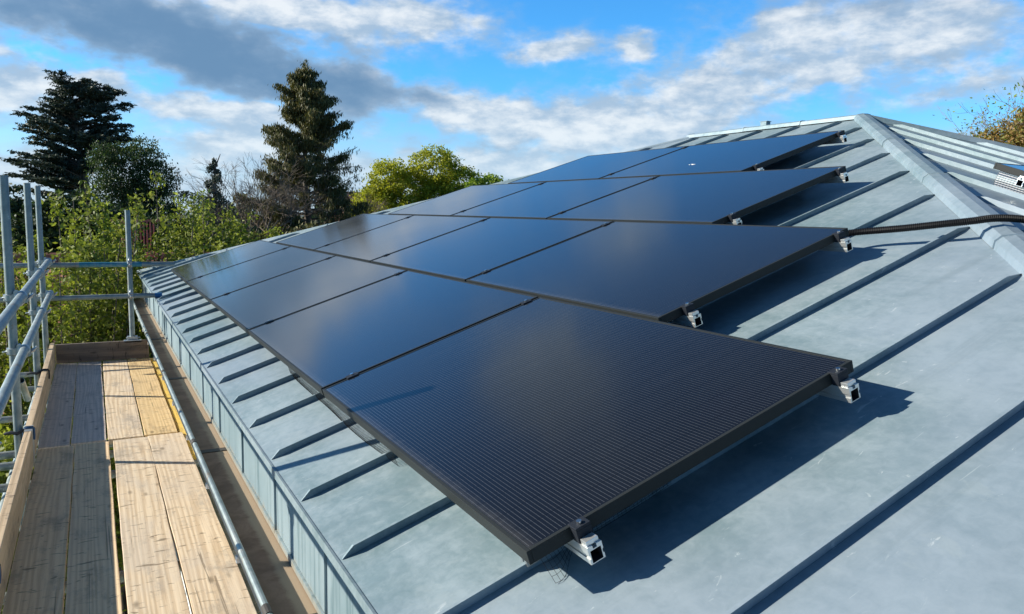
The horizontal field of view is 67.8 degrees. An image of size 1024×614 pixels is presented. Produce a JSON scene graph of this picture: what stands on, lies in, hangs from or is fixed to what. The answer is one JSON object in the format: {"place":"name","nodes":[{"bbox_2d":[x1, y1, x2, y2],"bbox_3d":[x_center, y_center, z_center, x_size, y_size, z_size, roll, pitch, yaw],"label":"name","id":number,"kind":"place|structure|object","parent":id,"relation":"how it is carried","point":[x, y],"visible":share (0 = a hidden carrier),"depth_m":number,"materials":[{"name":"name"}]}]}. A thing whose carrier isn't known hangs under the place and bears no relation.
{"place":"outdoors","nodes":[
{"label":"outdoors","id":0,"kind":"place"},
{"bbox_2d":[0,0,1023,215],"label":"sky","id":1,"kind":"structure","parent":0,"point":[519,88],"materials":[{"name":"blue"}]},
{"label":"ground","id":2,"kind":"structure","parent":0,"visible":0},
{"bbox_2d":[0,278,29,448],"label":"young tree","id":3,"kind":"object","parent":2,"relation":"on","point":[9,400],"visible":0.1,"depth_m":11.11,"materials":[{"name":"green plant"}]},
{"bbox_2d":[0,175,37,530],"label":"scaffold pole","id":4,"kind":"object","parent":2,"relation":"on","point":[14,346],"visible":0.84,"depth_m":4.67,"materials":[{"name":"silver metal"}]},
{"bbox_2d":[0,392,34,511],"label":"ledger","id":5,"kind":"object","parent":4,"relation":"attached to","point":[4,493],"depth_m":4.86,"materials":[{"name":"grey metal"}]},
{"bbox_2d":[20,377,30,401],"bbox_3d":[-3.900,0.663,6.090,0.051,0.305,0.524,-3,8,-29],"label":"brace","id":6,"kind":"object","parent":5,"relation":"attached to","point":[25,394],"visible":0.81,"depth_m":6.06,"materials":[{"name":"grey metal"}]},
{"bbox_2d":[4,426,35,439],"bbox_3d":[-3.066,0.795,4.741,0.167,0.090,0.066,-3,8,-29],"label":"strap","id":7,"kind":"object","parent":4,"relation":"attached to","point":[19,432],"visible":0.91,"depth_m":4.75,"materials":[{"name":"blue"}]},
{"bbox_2d":[0,259,50,334],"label":"guard rail","id":8,"kind":"object","parent":4,"relation":"attached to","point":[10,310],"visible":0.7,"depth_m":4.40,"materials":[{"name":"grey metal"}]},
{"bbox_2d":[0,223,49,447],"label":"young tree","id":9,"kind":"object","parent":2,"relation":"on","point":[23,280],"visible":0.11,"depth_m":11.31,"materials":[{"name":"green plant"}]},
{"bbox_2d":[0,183,66,224],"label":"evergreen bush","id":10,"kind":"object","parent":2,"relation":"on","point":[16,203],"visible":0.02,"depth_m":35.53,"materials":[{"name":"green plant"}]},
{"bbox_2d":[0,459,71,606],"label":"shrub","id":11,"kind":"object","parent":2,"relation":"on","point":[19,532],"depth_m":9.00,"materials":[{"name":"green plant"}]},
{"bbox_2d":[23,183,51,442],"bbox_3d":[-4.049,2.659,6.734,0.206,7.419,0.150,-3,8,-29],"label":"scaffold pole","id":12,"kind":"object","parent":2,"relation":"on","point":[34,308],"visible":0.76,"depth_m":6.34,"materials":[{"name":"silver metal"}]},
{"bbox_2d":[27,369,49,378],"bbox_3d":[-3.998,0.571,6.428,0.167,0.090,0.066,-3,8,-29],"label":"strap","id":13,"kind":"object","parent":12,"relation":"attached to","point":[37,373],"visible":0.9,"depth_m":6.43,"materials":[{"name":"grey"}]},
{"bbox_2d":[26,343,55,453],"bbox_3d":[-3.877,0.671,6.310,0.040,0.217,3.352,-3,8,-29],"label":"toe board","id":14,"kind":"object","parent":12,"relation":"attached to","point":[37,411],"visible":0.7,"depth_m":5.84,"materials":[{"name":"brown wood"}]},
{"bbox_2d":[34,186,57,407],"bbox_3d":[-4.731,2.491,7.968,0.206,7.426,0.150,-3,8,-29],"label":"scaffold pole","id":15,"kind":"object","parent":2,"relation":"on","point":[42,294],"visible":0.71,"depth_m":7.58,"materials":[{"name":"silver metal"}]},
{"bbox_2d":[7,225,112,610],"bbox_3d":[-6.533,2.314,11.068,1.538,6.961,1.754,-3,8,-29],"label":"young tree","id":16,"kind":"object","parent":2,"relation":"on","point":[59,313],"visible":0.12,"depth_m":10.53,"materials":[{"name":"green plant"}]},
{"bbox_2d":[0,434,119,613],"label":"shrub","id":17,"kind":"object","parent":2,"relation":"on","point":[8,444],"depth_m":8.88,"materials":[{"name":"green plant"}]},
{"bbox_2d":[15,189,125,385],"bbox_3d":[-7.077,1.876,12.349,1.838,7.501,1.332,2,7,7],"label":"young tree","id":18,"kind":"object","parent":2,"relation":"on","point":[57,210],"visible":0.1,"depth_m":11.91,"materials":[{"name":"green plant"}]},
{"bbox_2d":[0,69,142,207],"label":"cedar tree","id":19,"kind":"object","parent":2,"relation":"on","point":[54,168],"visible":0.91,"depth_m":48.56,"materials":[{"name":"green plant"}]},
{"bbox_2d":[0,409,143,613],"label":"shrub","id":20,"kind":"object","parent":2,"relation":"on","point":[10,438],"visible":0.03,"depth_m":9.55,"materials":[{"name":"green plant"}]},
{"bbox_2d":[0,378,143,613],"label":"shrub","id":21,"kind":"object","parent":2,"relation":"on","point":[118,536],"visible":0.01,"depth_m":10.47,"materials":[{"name":"green plant"}]},
{"bbox_2d":[0,185,163,252],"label":"evergreen bush","id":22,"kind":"object","parent":2,"relation":"on","point":[50,232],"visible":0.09,"depth_m":33.41,"materials":[{"name":"green plant"}]},
{"bbox_2d":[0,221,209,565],"bbox_3d":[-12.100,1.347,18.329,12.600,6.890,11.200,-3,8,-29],"label":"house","id":23,"kind":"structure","parent":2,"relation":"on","point":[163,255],"depth_m":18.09,"materials":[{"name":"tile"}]},
{"bbox_2d":[86,219,161,257],"bbox_3d":[-8.991,-1.554,17.406,1.800,0.900,0.080,-3,8,-29],"label":"red railing","id":24,"kind":"object","parent":23,"relation":"on","point":[146,221],"visible":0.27,"depth_m":17.64,"materials":[{"name":"red paint"}]},
{"bbox_2d":[61,209,149,613],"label":"young tree","id":25,"kind":"object","parent":2,"relation":"on","point":[115,218],"visible":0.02,"depth_m":12.61,"materials":[{"name":"green plant"}]},
{"bbox_2d":[61,175,154,570],"bbox_3d":[-6.058,1.922,11.399,1.487,7.678,2.028,-3,8,-29],"label":"young tree","id":26,"kind":"object","parent":2,"relation":"on","point":[89,249],"visible":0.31,"depth_m":10.91,"materials":[{"name":"green plant"}]},
{"bbox_2d":[124,210,141,403],"bbox_3d":[-4.123,2.556,8.452,0.170,7.206,0.197,-3,8,-29],"label":"scaffold pole","id":27,"kind":"object","parent":2,"relation":"on","point":[133,337],"visible":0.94,"depth_m":8.10,"materials":[{"name":"silver metal"}]},
{"bbox_2d":[0,293,161,302],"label":"guard rail","id":28,"kind":"object","parent":27,"relation":"attached to","point":[105,296],"visible":0.73,"depth_m":7.94,"materials":[{"name":"silver metal"}]},
{"bbox_2d":[0,262,174,267],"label":"guard rail","id":29,"kind":"object","parent":27,"relation":"attached to","point":[92,264],"visible":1,"depth_m":7.89,"materials":[{"name":"grey metal"}]},
{"bbox_2d":[55,339,148,363],"bbox_3d":[-4.296,0.465,8.008,0.861,0.195,0.040,-3,8,-29],"label":"toe board","id":30,"kind":"object","parent":27,"relation":"attached to","point":[90,351],"visible":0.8,"depth_m":7.98,"materials":[{"name":"brown wood"}]},
{"bbox_2d":[83,133,193,225],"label":"birch tree","id":31,"kind":"object","parent":2,"relation":"on","point":[113,162],"visible":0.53,"depth_m":45.53,"materials":[{"name":"green plant"}]},
{"bbox_2d":[110,238,206,376],"bbox_3d":[-5.493,2.271,12.158,1.316,6.830,1.862,1,7,-3],"label":"young tree","id":32,"kind":"object","parent":2,"relation":"on","point":[139,285],"visible":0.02,"depth_m":11.54,"materials":[{"name":"green plant"}]},
{"bbox_2d":[112,171,205,358],"bbox_3d":[-5.957,1.583,13.344,1.768,7.886,1.556,5,8,30],"label":"young tree","id":33,"kind":"object","parent":2,"relation":"on","point":[168,236],"visible":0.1,"depth_m":13.01,"materials":[{"name":"green plant"}]},
{"bbox_2d":[106,211,211,251],"bbox_3d":[-16.904,-1.156,37.484,7.727,7.059,5.539,-3,8,-29],"label":"evergreen bush","id":34,"kind":"object","parent":2,"relation":"on","point":[155,217],"visible":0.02,"depth_m":36.12,"materials":[{"name":"green plant"}]},
{"bbox_2d":[9,193,325,231],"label":"woodland","id":35,"kind":"object","parent":2,"relation":"on","point":[314,216],"depth_m":83.92,"materials":[{"name":"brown plant"}]},
{"bbox_2d":[121,185,238,353],"bbox_3d":[-6.219,1.590,14.202,2.069,7.655,1.474,2,7,5],"label":"young tree","id":36,"kind":"object","parent":2,"relation":"on","point":[180,229],"visible":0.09,"depth_m":13.97,"materials":[{"name":"green plant"}]},
{"bbox_2d":[172,188,229,261],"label":"young tree","id":37,"kind":"object","parent":2,"relation":"on","point":[201,233],"visible":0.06,"depth_m":13.50,"materials":[{"name":"green plant"}]},
{"bbox_2d":[167,155,240,248],"bbox_3d":[-14.521,-2.489,37.175,3.943,9.855,2.975,1,7,-3],"label":"young cedar","id":38,"kind":"object","parent":2,"relation":"on","point":[212,182],"visible":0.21,"depth_m":36.77,"materials":[{"name":"green plant"}]},
{"bbox_2d":[182,202,246,253],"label":"young tree","id":39,"kind":"object","parent":2,"relation":"on","point":[228,214],"visible":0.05,"depth_m":14.51,"materials":[{"name":"green plant"}]},
{"bbox_2d":[180,226,264,251],"bbox_3d":[-12.483,-0.610,36.184,6.954,6.470,4.907,-3,8,-29],"label":"evergreen bush","id":40,"kind":"object","parent":2,"relation":"on","point":[253,230],"depth_m":35.96,"materials":[{"name":"green plant"}]},
{"bbox_2d":[213,211,259,250],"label":"young tree","id":41,"kind":"object","parent":2,"relation":"on","point":[241,237],"visible":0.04,"depth_m":14.12,"materials":[{"name":"green plant"}]},
{"bbox_2d":[169,153,327,234],"bbox_3d":[-14.166,-3.160,41.024,7.963,10.275,8.499,2,7,6],"label":"bare tree","id":42,"kind":"object","parent":2,"relation":"on","point":[287,194],"visible":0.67,"depth_m":39.89,"materials":[{"name":"plant"}]},
{"bbox_2d":[182,150,330,235],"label":"bare tree","id":43,"kind":"object","parent":2,"relation":"on","point":[255,209],"visible":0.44,"depth_m":40.29,"materials":[{"name":"brown plant"}]},
{"bbox_2d":[259,226,283,239],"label":"young tree","id":44,"kind":"object","parent":2,"relation":"on","point":[272,233],"visible":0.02,"depth_m":15.54,"materials":[{"name":"green plant"}]},
{"bbox_2d":[243,220,321,241],"bbox_3d":[-9.434,-0.701,35.933,7.426,6.838,5.472,-3,8,-29],"label":"evergreen bush","id":45,"kind":"object","parent":2,"relation":"on","point":[311,225],"depth_m":34.75,"materials":[{"name":"green plant"}]},
{"bbox_2d":[226,59,372,237],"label":"spruce tree","id":46,"kind":"object","parent":2,"relation":"on","point":[307,100],"visible":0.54,"depth_m":42.78,"materials":[{"name":"green plant"}]},
{"bbox_2d":[301,187,389,224],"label":"bare tree","id":47,"kind":"object","parent":2,"relation":"on","point":[376,209],"visible":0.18,"depth_m":52.55,"materials":[{"name":"plant"}]},
{"bbox_2d":[349,143,485,215],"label":"maple tree","id":48,"kind":"object","parent":2,"relation":"on","point":[394,192],"visible":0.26,"depth_m":54.99,"materials":[{"name":"green plant"}]},
{"bbox_2d":[461,172,508,187],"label":"lime tree","id":49,"kind":"object","parent":2,"relation":"on","point":[488,179],"visible":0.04,"depth_m":45.71,"materials":[{"name":"green plant"}]},
{"bbox_2d":[133,113,1023,613],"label":"building","id":50,"kind":"structure","parent":2,"relation":"on","point":[897,487],"depth_m":2.27,"materials":[{"name":"metal"}]},
{"bbox_2d":[197,467,260,613],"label":"ledger","id":51,"kind":"object","parent":50,"relation":"attached to","point":[231,545],"visible":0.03,"depth_m":4.01,"materials":[{"name":"grey metal"}]},
{"bbox_2d":[0,440,112,459],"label":"transom","id":52,"kind":"object","parent":51,"relation":"on","point":[7,455],"depth_m":5.12,"materials":[{"name":"grey metal"}]},
{"bbox_2d":[38,363,76,449],"bbox_3d":[-3.833,0.777,6.479,0.187,0.040,3.105,-3,8,-29],"label":"scaffold board","id":53,"kind":"object","parent":52,"relation":"on","point":[56,428],"visible":0.92,"depth_m":6.03,"materials":[{"name":"grey wood"}]},
{"bbox_2d":[0,450,113,470],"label":"transom","id":54,"kind":"object","parent":51,"relation":"on","point":[4,466],"depth_m":4.91,"materials":[{"name":"grey metal"}]},
{"bbox_2d":[150,358,196,459],"bbox_3d":[-2.977,0.784,6.674,0.126,0.040,3.700,-3,8,-29],"label":"scaffold board","id":55,"kind":"object","parent":54,"relation":"on","point":[174,413],"visible":0.23,"depth_m":6.29,"materials":[{"name":"yellow wood"}]},
{"bbox_2d":[27,381,103,391],"bbox_3d":[-3.986,0.733,7.214,1.470,0.051,0.051,-3,8,-29],"label":"transom","id":56,"kind":"object","parent":51,"relation":"on","point":[31,388],"depth_m":6.97,"materials":[{"name":"grey metal"}]},
{"bbox_2d":[6,367,128,376],"bbox_3d":[-4.332,0.650,7.840,1.470,0.051,0.051,-3,8,-29],"label":"transom","id":57,"kind":"object","parent":51,"relation":"on","point":[23,374],"visible":0.24,"depth_m":7.55,"materials":[{"name":"grey metal"}]},
{"bbox_2d":[71,361,105,448],"bbox_3d":[-3.656,0.768,6.587,0.218,0.040,3.095,-3,8,-29],"label":"scaffold board","id":58,"kind":"object","parent":57,"relation":"on","point":[89,424],"visible":0.94,"depth_m":6.15,"materials":[{"name":"grey wood"}]},
{"bbox_2d":[128,358,177,436],"bbox_3d":[-3.258,0.748,6.816,0.220,0.040,3.075,-3,8,-29],"label":"scaffold board","id":59,"kind":"object","parent":57,"relation":"on","point":[155,414],"visible":0.88,"depth_m":6.40,"materials":[{"name":"beige wood"}]},
{"bbox_2d":[0,407,137,422],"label":"transom","id":60,"kind":"object","parent":51,"relation":"on","point":[7,419],"visible":0.14,"depth_m":5.98,"materials":[{"name":"grey metal"}]},
{"bbox_2d":[103,360,143,444],"bbox_3d":[-3.453,0.759,6.698,0.228,0.040,3.075,-3,8,-29],"label":"scaffold board","id":61,"kind":"object","parent":60,"relation":"on","point":[123,418],"visible":0.97,"depth_m":6.27,"materials":[{"name":"brown wood"}]},
{"bbox_2d":[0,459,199,492],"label":"transom","id":62,"kind":"object","parent":51,"relation":"on","point":[3,488],"visible":0.17,"depth_m":4.58,"materials":[{"name":"grey metal"}]},
{"bbox_2d":[65,441,121,613],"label":"scaffold board","id":63,"kind":"object","parent":62,"relation":"on","point":[93,582],"visible":1,"depth_m":3.70,"materials":[{"name":"beige wood"}]},
{"bbox_2d":[113,437,189,613],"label":"scaffold board","id":64,"kind":"object","parent":62,"relation":"on","point":[153,580],"visible":1,"depth_m":3.74,"materials":[{"name":"brown wood"}]},
{"bbox_2d":[148,432,256,613],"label":"scaffold board","id":65,"kind":"object","parent":62,"relation":"on","point":[214,582],"visible":0.86,"depth_m":3.77,"materials":[{"name":"brown wood"}]},
{"bbox_2d":[3,550,236,604],"bbox_3d":[-1.892,1.238,3.423,1.470,0.051,0.051,-3,8,-29],"label":"transom","id":66,"kind":"object","parent":51,"relation":"on","point":[121,574],"visible":0.1,"depth_m":3.46,"materials":[{"name":"grey metal"}]},
{"bbox_2d":[2,446,73,613],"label":"scaffold board","id":67,"kind":"object","parent":66,"relation":"on","point":[36,584],"visible":0.98,"depth_m":3.68,"materials":[{"name":"beige wood"}]},
{"bbox_2d":[288,367,397,465],"bbox_3d":[-0.787,0.408,3.287,0.037,0.101,1.594,-3,8,-29],"label":"wire mesh","id":68,"kind":"object","parent":50,"relation":"attached to","point":[327,405],"visible":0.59,"depth_m":3.09,"materials":[{"name":"black"}]},
{"bbox_2d":[199,276,605,564],"bbox_3d":[-1.924,0.038,5.538,0.050,0.120,8.795,-23,17,-25],"label":"mounting rail","id":69,"kind":"object","parent":50,"relation":"attached to","point":[585,544],"visible":0.29,"depth_m":1.73,"materials":[{"name":"silver metal"}]},
{"bbox_2d":[171,240,289,283],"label":"solar panel","id":70,"kind":"object","parent":69,"relation":"attached to","point":[185,273],"visible":0.84,"depth_m":8.63,"materials":[{"name":"black"}]},
{"bbox_2d":[187,246,335,302],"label":"solar panel","id":71,"kind":"object","parent":69,"relation":"attached to","point":[210,286],"visible":0.81,"depth_m":7.09,"materials":[{"name":"black"}]},
{"bbox_2d":[210,255,406,333],"bbox_3d":[-1.585,-0.139,5.704,1.110,0.035,1.722,-23,17,-25],"label":"solar panel","id":72,"kind":"object","parent":69,"relation":"attached to","point":[245,309],"visible":0.84,"depth_m":5.54,"materials":[{"name":"black"}]},
{"bbox_2d":[248,270,537,395],"bbox_3d":[-0.749,0.062,4.189,1.110,0.035,1.722,-23,17,-25],"label":"solar panel","id":73,"kind":"object","parent":69,"relation":"attached to","point":[319,347],"visible":0.88,"depth_m":3.97,"materials":[{"name":"black"}]},
{"bbox_2d":[322,297,853,564],"bbox_3d":[0.088,0.264,2.675,1.110,0.035,1.722,-23,17,-25],"label":"solar panel","id":74,"kind":"object","parent":69,"relation":"on","point":[529,432],"visible":1,"depth_m":2.32,"materials":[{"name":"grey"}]},
{"bbox_2d":[542,482,669,582],"bbox_3d":[0.437,0.456,2.002,0.877,0.338,0.102,-3,8,-30],"label":"wire mesh","id":75,"kind":"object","parent":74,"relation":"hanging from","point":[594,532],"visible":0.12,"depth_m":1.93,"materials":[{"name":"black"}]},
{"bbox_2d":[324,244,702,326],"bbox_3d":[-0.977,-0.364,6.007,0.050,0.120,7.053,-23,17,-25],"label":"mounting rail","id":76,"kind":"object","parent":50,"relation":"attached to","point":[691,317],"visible":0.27,"depth_m":2.96,"materials":[{"name":"silver metal"}]},
{"bbox_2d":[314,215,489,261],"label":"solar panel","id":77,"kind":"object","parent":76,"relation":"attached to","point":[378,242],"visible":0.79,"depth_m":6.80,"materials":[{"name":"black"}]},
{"bbox_2d":[370,217,613,281],"bbox_3d":[-0.221,-0.440,5.416,1.110,0.036,1.722,-23,17,-25],"label":"solar panel","id":78,"kind":"object","parent":76,"relation":"on","point":[464,254],"visible":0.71,"depth_m":5.25,"materials":[{"name":"black"}]},
{"bbox_2d":[466,221,848,322],"bbox_3d":[0.616,-0.238,3.901,1.110,0.036,1.722,-23,17,-25],"label":"solar panel","id":79,"kind":"object","parent":76,"relation":"on","point":[661,271],"visible":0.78,"depth_m":3.63,"materials":[{"name":"black"}]},
{"bbox_2d":[521,558,539,566],"bbox_3d":[0.043,0.602,1.850,0.036,0.042,0.040,-23,17,-25],"label":"seam bracket","id":80,"kind":"object","parent":50,"relation":"attached to","point":[527,564],"visible":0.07,"depth_m":1.84,"materials":[{"name":"silver metal"}]},
{"bbox_2d":[282,247,860,402],"bbox_3d":[-1.174,-0.280,5.909,0.050,0.120,8.795,-23,17,-25],"label":"mounting rail","id":81,"kind":"object","parent":50,"relation":"attached to","point":[844,387],"visible":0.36,"depth_m":2.10,"materials":[{"name":"silver metal"}]},
{"bbox_2d":[460,210,741,224],"bbox_3d":[-0.030,-0.765,6.477,0.050,0.120,5.311,-23,17,-25],"label":"mounting rail","id":82,"kind":"object","parent":50,"relation":"attached to","point":[733,219],"visible":0.18,"depth_m":4.18,"materials":[{"name":"silver metal"}]},
{"bbox_2d":[389,182,544,215],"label":"solar panel","id":83,"kind":"object","parent":82,"relation":"attached to","point":[457,201],"visible":0.73,"depth_m":8.05,"materials":[{"name":"black"}]},
{"bbox_2d":[547,166,845,223],"bbox_3d":[1.144,-0.740,5.128,1.110,0.035,1.722,-23,17,-25],"label":"solar panel","id":84,"kind":"object","parent":82,"relation":"attached to","point":[709,198],"visible":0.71,"depth_m":4.90,"materials":[{"name":"black"}]},
{"bbox_2d":[405,216,852,251],"bbox_3d":[-0.228,-0.681,6.379,0.050,0.120,7.053,-23,17,-25],"label":"mounting rail","id":85,"kind":"object","parent":50,"relation":"attached to","point":[842,243],"visible":0.24,"depth_m":3.33,"materials":[{"name":"silver metal"}]},
{"bbox_2d":[276,214,412,250],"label":"solar panel","id":86,"kind":"object","parent":85,"relation":"attached to","point":[312,240],"visible":0.71,"depth_m":8.34,"materials":[{"name":"black"}]},
{"bbox_2d":[608,163,763,174],"bbox_3d":[0.916,-1.166,6.946,0.050,0.120,3.569,-23,17,-25],"label":"mounting rail","id":87,"kind":"object","parent":50,"relation":"attached to","point":[757,167],"visible":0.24,"depth_m":5.41,"materials":[{"name":"silver metal"}]},
{"bbox_2d":[508,146,687,183],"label":"solar panel","id":88,"kind":"object","parent":87,"relation":"attached to","point":[594,166],"visible":0.69,"depth_m":7.75,"materials":[{"name":"black"}]},
{"bbox_2d":[600,130,844,178],"bbox_3d":[1.673,-1.242,6.355,1.110,0.035,1.722,-23,17,-25],"label":"solar panel","id":89,"kind":"object","parent":87,"relation":"on","point":[738,156],"visible":0.81,"depth_m":6.15,"materials":[{"name":"black"}]},
{"bbox_2d":[538,167,848,184],"bbox_3d":[0.719,-1.083,6.848,0.050,0.120,5.311,-23,17,-25],"label":"mounting rail","id":90,"kind":"object","parent":50,"relation":"attached to","point":[841,176],"visible":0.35,"depth_m":4.56,"materials":[{"name":"silver metal"}]},
{"bbox_2d":[451,176,657,218],"bbox_3d":[0.308,-0.942,6.643,1.110,0.035,1.722,-23,17,-25],"label":"solar panel","id":91,"kind":"object","parent":90,"relation":"attached to","point":[545,200],"visible":0.68,"depth_m":6.50,"materials":[{"name":"black"}]},
{"bbox_2d":[682,131,846,147],"bbox_3d":[1.666,-1.484,7.318,0.050,0.120,3.569,-23,17,-25],"label":"mounting rail","id":92,"kind":"object","parent":50,"relation":"attached to","point":[841,138],"visible":0.2,"depth_m":5.79,"materials":[{"name":"silver metal"}]},
{"bbox_2d":[846,214,1023,236],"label":"conduit","id":93,"kind":"object","parent":50,"relation":"attached to","point":[949,223],"visible":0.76,"depth_m":3.22,"materials":[{"name":"black plastic"}]},
{"bbox_2d":[994,171,1023,193],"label":"wire mesh","id":94,"kind":"object","parent":50,"relation":"attached to","point":[1007,181],"visible":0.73,"depth_m":4.28,"materials":[{"name":"grey"}]},
{"bbox_2d":[1015,172,1023,186],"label":"mounting rail","id":95,"kind":"object","parent":50,"relation":"attached to","point":[1020,180],"visible":1,"depth_m":4.19,"materials":[{"name":"silver metal"}]},
{"bbox_2d":[993,163,1023,175],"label":"solar panel","id":96,"kind":"object","parent":95,"relation":"on","point":[1016,169],"visible":1,"depth_m":4.30,"materials":[{"name":"grey"}]},
{"bbox_2d":[933,79,1023,143],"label":"birch tree","id":97,"kind":"object","parent":2,"relation":"on","point":[1018,119],"visible":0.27,"depth_m":30.04,"materials":[{"name":"orange twig"},{"name":"yellow-brown autumn leaf"}]},
{"bbox_2d":[955,92,1023,136],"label":"birch tree","id":98,"kind":"object","parent":2,"relation":"on","point":[990,119],"visible":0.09,"depth_m":30.64,"materials":[{"name":"orange plant"}]},
{"bbox_2d":[970,107,1023,146],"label":"beech shrub","id":99,"kind":"object","parent":2,"relation":"on","point":[1012,138],"visible":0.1,"depth_m":29.30,"materials":[{"name":"orange plant"}]},
{"bbox_3d":[-2.070,3.140,3.152,0.206,7.411,0.150,-3,8,-29],"label":"scaffold pole","id":100,"kind":"object","parent":2,"relation":"on","visible":0},
{"bbox_2d":[0,425,34,613],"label":"toe board","id":101,"kind":"object","parent":100,"relation":"attached to","point":[11,512],"visible":0.85,"depth_m":3.71,"materials":[{"name":"brown wood"}]},
{"bbox_2d":[0,290,53,418],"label":"guard rail","id":102,"kind":"object","parent":100,"relation":"attached to","point":[8,384],"visible":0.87,"depth_m":4.33,"materials":[{"name":"grey metal"}]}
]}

